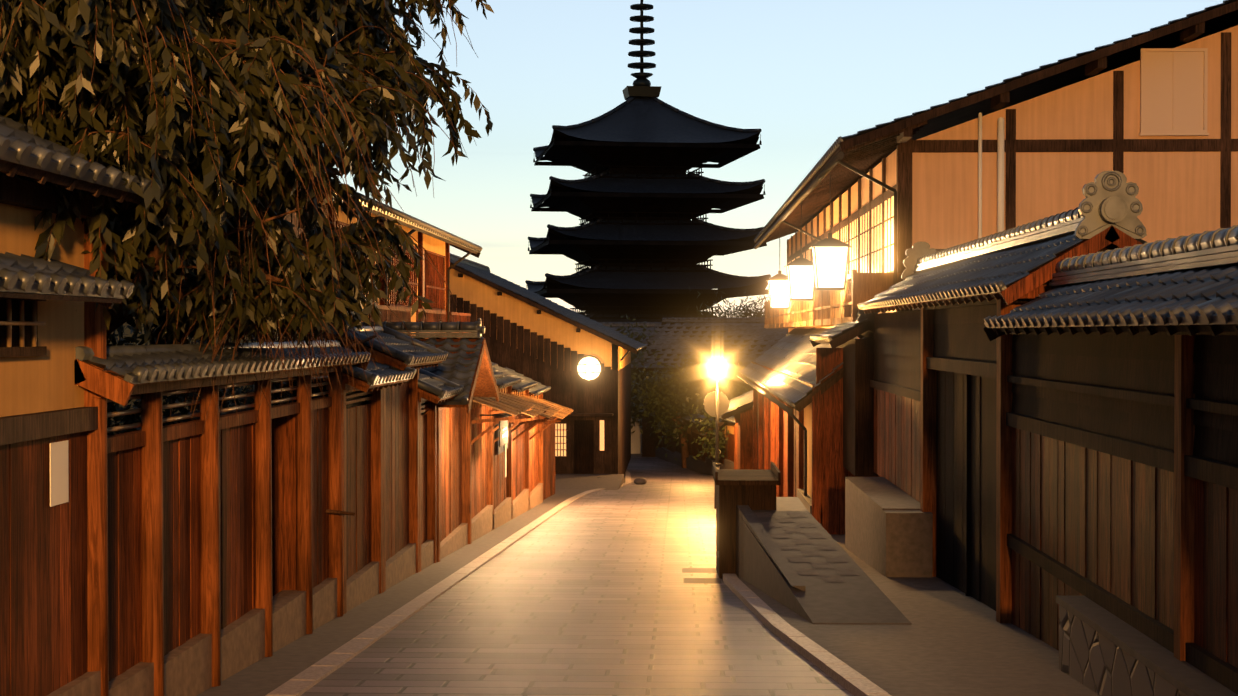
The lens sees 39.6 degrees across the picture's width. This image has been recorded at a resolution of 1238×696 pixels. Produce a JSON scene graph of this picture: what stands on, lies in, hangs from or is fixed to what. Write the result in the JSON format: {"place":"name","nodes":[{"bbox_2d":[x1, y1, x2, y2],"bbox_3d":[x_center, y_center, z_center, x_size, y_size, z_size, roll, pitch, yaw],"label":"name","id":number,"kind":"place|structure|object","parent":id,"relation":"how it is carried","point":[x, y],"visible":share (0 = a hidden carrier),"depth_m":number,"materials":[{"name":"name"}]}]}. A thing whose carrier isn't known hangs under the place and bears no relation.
{"place":"outdoors","nodes":[
{"label":"outdoors","id":0,"kind":"place"},
{"bbox_2d":[0,382,752,695],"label":"wood fence boards","id":1,"kind":"object","parent":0,"point":[43,605],"visible":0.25,"depth_m":12.02,"materials":[{"name":"brown wood"}]},
{"bbox_2d":[300,454,854,695],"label":"road paving","id":2,"kind":"structure","parent":0,"point":[592,594],"depth_m":16.18,"materials":[{"name":"stone"}]},
{"bbox_2d":[659,390,693,467],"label":"tree","id":3,"kind":"object","parent":2,"relation":"on","point":[684,452],"visible":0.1,"depth_m":73.87,"materials":[{"name":"brown plant"}]},
{"bbox_2d":[631,349,725,460],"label":"tree leaves","id":4,"kind":"object","parent":3,"relation":"attached to","point":[688,382],"visible":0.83,"depth_m":73.49,"materials":[{"name":"green plant"}]},
{"bbox_2d":[682,568,720,583],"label":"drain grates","id":5,"kind":"object","parent":2,"relation":"on","point":[702,580],"visible":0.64,"depth_m":20.89,"materials":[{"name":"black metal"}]},
{"bbox_2d":[0,243,1237,694],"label":"black wood boards","id":6,"kind":"object","parent":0,"point":[1106,389],"visible":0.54,"depth_m":15.48,"materials":[{"name":"black wood"}]},
{"bbox_2d":[74,219,1194,695],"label":"wooden posts","id":7,"kind":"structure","parent":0,"point":[100,385],"depth_m":13.79,"materials":[{"name":"brown wood"}]},
{"bbox_2d":[529,133,768,318],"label":"pagoda","id":8,"kind":"object","parent":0,"point":[592,158],"visible":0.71,"depth_m":110.67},
{"bbox_2d":[525,97,770,326],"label":"pagoda roofs","id":9,"kind":"structure","parent":8,"relation":"on","point":[642,119],"depth_m":110.23,"materials":[{"name":"black tile"}]},
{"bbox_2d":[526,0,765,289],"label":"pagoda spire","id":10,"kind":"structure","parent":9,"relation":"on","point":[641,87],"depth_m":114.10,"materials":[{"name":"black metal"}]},
{"bbox_2d":[471,270,900,418],"bbox_3d":[1.448,0.092,41.448,7.097,2.947,28.710,0,1,2],"label":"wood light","id":11,"kind":"object","parent":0,"point":[827,308],"visible":0.81,"depth_m":31.20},
{"bbox_2d":[257,198,1237,668],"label":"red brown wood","id":12,"kind":"object","parent":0,"point":[1101,520],"visible":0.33,"depth_m":14.48,"materials":[{"name":"brown wood"}]},
{"bbox_2d":[325,0,1223,316],"label":"sky","id":13,"kind":"structure","parent":0,"point":[807,74],"materials":[{"name":"blue"}]},
{"bbox_3d":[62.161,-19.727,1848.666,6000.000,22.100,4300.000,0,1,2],"label":"ground","id":14,"kind":"structure","parent":0,"visible":0},
{"bbox_2d":[0,0,493,453],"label":"tree","id":15,"kind":"object","parent":14,"relation":"on","point":[171,126],"depth_m":10.35,"materials":[{"name":"green plant"}]},
{"bbox_2d":[47,483,542,695],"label":"fence plinths","id":16,"kind":"object","parent":14,"relation":"on","point":[188,668],"visible":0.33,"depth_m":14.22,"materials":[{"name":"beige stone"}]},
{"bbox_2d":[0,190,811,497],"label":"ochre plaster walls","id":17,"kind":"structure","parent":14,"relation":"on","point":[32,384],"depth_m":9.59,"materials":[{"name":"yellow paint"}]},
{"bbox_2d":[577,357,600,379],"bbox_3d":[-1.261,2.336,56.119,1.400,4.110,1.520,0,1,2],"label":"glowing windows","id":18,"kind":"structure","parent":17,"relation":"in","point":[591,368],"depth_m":56.80,"materials":[{"name":"white paper"}]},
{"bbox_2d":[266,471,890,695],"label":"kerb stones","id":19,"kind":"object","parent":14,"relation":"on","point":[849,678],"visible":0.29,"depth_m":15.11,"materials":[{"name":"stone"}]},
{"bbox_2d":[0,1,1237,474],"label":"dark timber","id":20,"kind":"object","parent":14,"relation":"on","point":[604,395],"visible":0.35,"depth_m":28.23,"materials":[{"name":"brown wood"}]},
{"bbox_2d":[0,299,328,432],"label":"window lattice","id":21,"kind":"object","parent":20,"relation":"on","point":[21,323],"visible":0.75,"depth_m":11.36,"materials":[{"name":"brown wood"}]},
{"bbox_2d":[107,311,246,435],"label":"lattice openings","id":22,"kind":"object","parent":20,"relation":"attached to","point":[130,418],"depth_m":13.18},
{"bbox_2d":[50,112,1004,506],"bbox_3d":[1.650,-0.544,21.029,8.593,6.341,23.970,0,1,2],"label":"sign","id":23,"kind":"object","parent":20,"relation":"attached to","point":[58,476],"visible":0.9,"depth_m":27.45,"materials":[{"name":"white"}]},
{"bbox_2d":[0,0,1237,423],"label":"roof tiles","id":24,"kind":"object","parent":20,"relation":"on","point":[1186,280],"visible":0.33,"depth_m":14.85,"materials":[{"name":"grey tile"}]},
{"bbox_2d":[114,310,375,515],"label":"lattice openings","id":25,"kind":"object","parent":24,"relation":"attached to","point":[239,391],"depth_m":17.44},
{"bbox_2d":[365,196,893,455],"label":"windows","id":26,"kind":"structure","parent":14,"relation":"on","point":[809,259],"depth_m":32.49,"materials":[{"name":"yellow"}]},
{"bbox_2d":[631,385,641,453],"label":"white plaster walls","id":27,"kind":"structure","parent":14,"relation":"on","point":[636,441],"depth_m":87.37,"materials":[{"name":"white paint"}]},
{"bbox_2d":[609,315,665,432],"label":"tree","id":28,"kind":"object","parent":14,"relation":"on","point":[634,356],"visible":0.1,"depth_m":85.24,"materials":[{"name":"plant"}]},
{"bbox_2d":[196,489,1099,695],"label":"concrete apron","id":29,"kind":"object","parent":14,"relation":"on","point":[951,641],"visible":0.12,"depth_m":14.50,"materials":[{"name":"grey concrete"}]},
{"bbox_2d":[599,317,787,415],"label":"roof tiles","id":30,"kind":"object","parent":14,"relation":"on","point":[752,330],"visible":0.17,"depth_m":85.02,"materials":[{"name":"grey tile"}]},
{"bbox_2d":[703,353,728,508],"bbox_3d":[2.203,1.950,39.295,0.561,3.660,0.352,0,1,24],"label":"street lamp","id":31,"kind":"object","parent":14,"relation":"on","point":[716,403],"visible":0.88,"depth_m":39.28,"materials":[{"name":"black metal"}]},
{"bbox_2d":[711,361,723,375],"bbox_3d":[2.243,0.471,39.264,0.310,0.340,0.310,0,1,2],"label":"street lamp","id":32,"kind":"object","parent":31,"relation":"on","point":[716,364],"visible":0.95,"depth_m":39.16,"materials":[{"name":"white glass"}]},
{"bbox_2d":[555,447,1237,695],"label":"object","id":33,"kind":"object","parent":14,"relation":"on","point":[764,564],"depth_m":19.28,"materials":[{"name":"grey stone"}]},
{"bbox_2d":[343,151,896,495],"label":"wooden beams","id":34,"kind":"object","parent":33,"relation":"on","point":[829,241],"visible":0.6,"depth_m":30.71,"materials":[{"name":"black paint"}]},
{"bbox_2d":[498,416,507,454],"bbox_3d":[-2.211,1.649,32.841,0.010,0.650,1.840,0,1,2],"label":"sign","id":35,"kind":"object","parent":34,"relation":"attached to","point":[501,449],"visible":0.33,"depth_m":32.28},
{"bbox_2d":[768,247,847,306],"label":"hanging lanterns","id":36,"kind":"object","parent":34,"relation":"on","point":[831,264],"visible":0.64,"depth_m":35.42,"materials":[{"name":"white paper"}]},
{"bbox_2d":[788,25,1237,332],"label":"pale plaster walls","id":37,"kind":"structure","parent":14,"relation":"on","point":[1178,195],"depth_m":27.56,"materials":[{"name":"beige paint"}]},
{"bbox_2d":[1139,48,1208,135],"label":"shutter panels","id":38,"kind":"object","parent":37,"relation":"attached to","point":[1173,90],"visible":0.98,"depth_m":27.45,"materials":[{"name":"beige wood"}]},
{"bbox_2d":[1059,605,1186,695],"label":"rubble plinth","id":39,"kind":"structure","parent":14,"relation":"on","point":[1092,659],"depth_m":11.54,"materials":[{"name":"stone"}]},
{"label":"pine branches","id":40,"kind":"object","parent":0,"visible":0},
{"bbox_2d":[686,284,768,320],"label":"tree","id":41,"kind":"object","parent":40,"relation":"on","point":[746,310],"visible":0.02,"depth_m":102.01,"materials":[{"name":"green plant"}]},
{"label":"tree branches","id":42,"kind":"object","parent":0,"visible":0},
{"bbox_2d":[683,361,752,459],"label":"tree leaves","id":43,"kind":"object","parent":42,"relation":"attached to","point":[736,388],"visible":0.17,"depth_m":64.94,"materials":[{"name":"green plant"}]}
]}

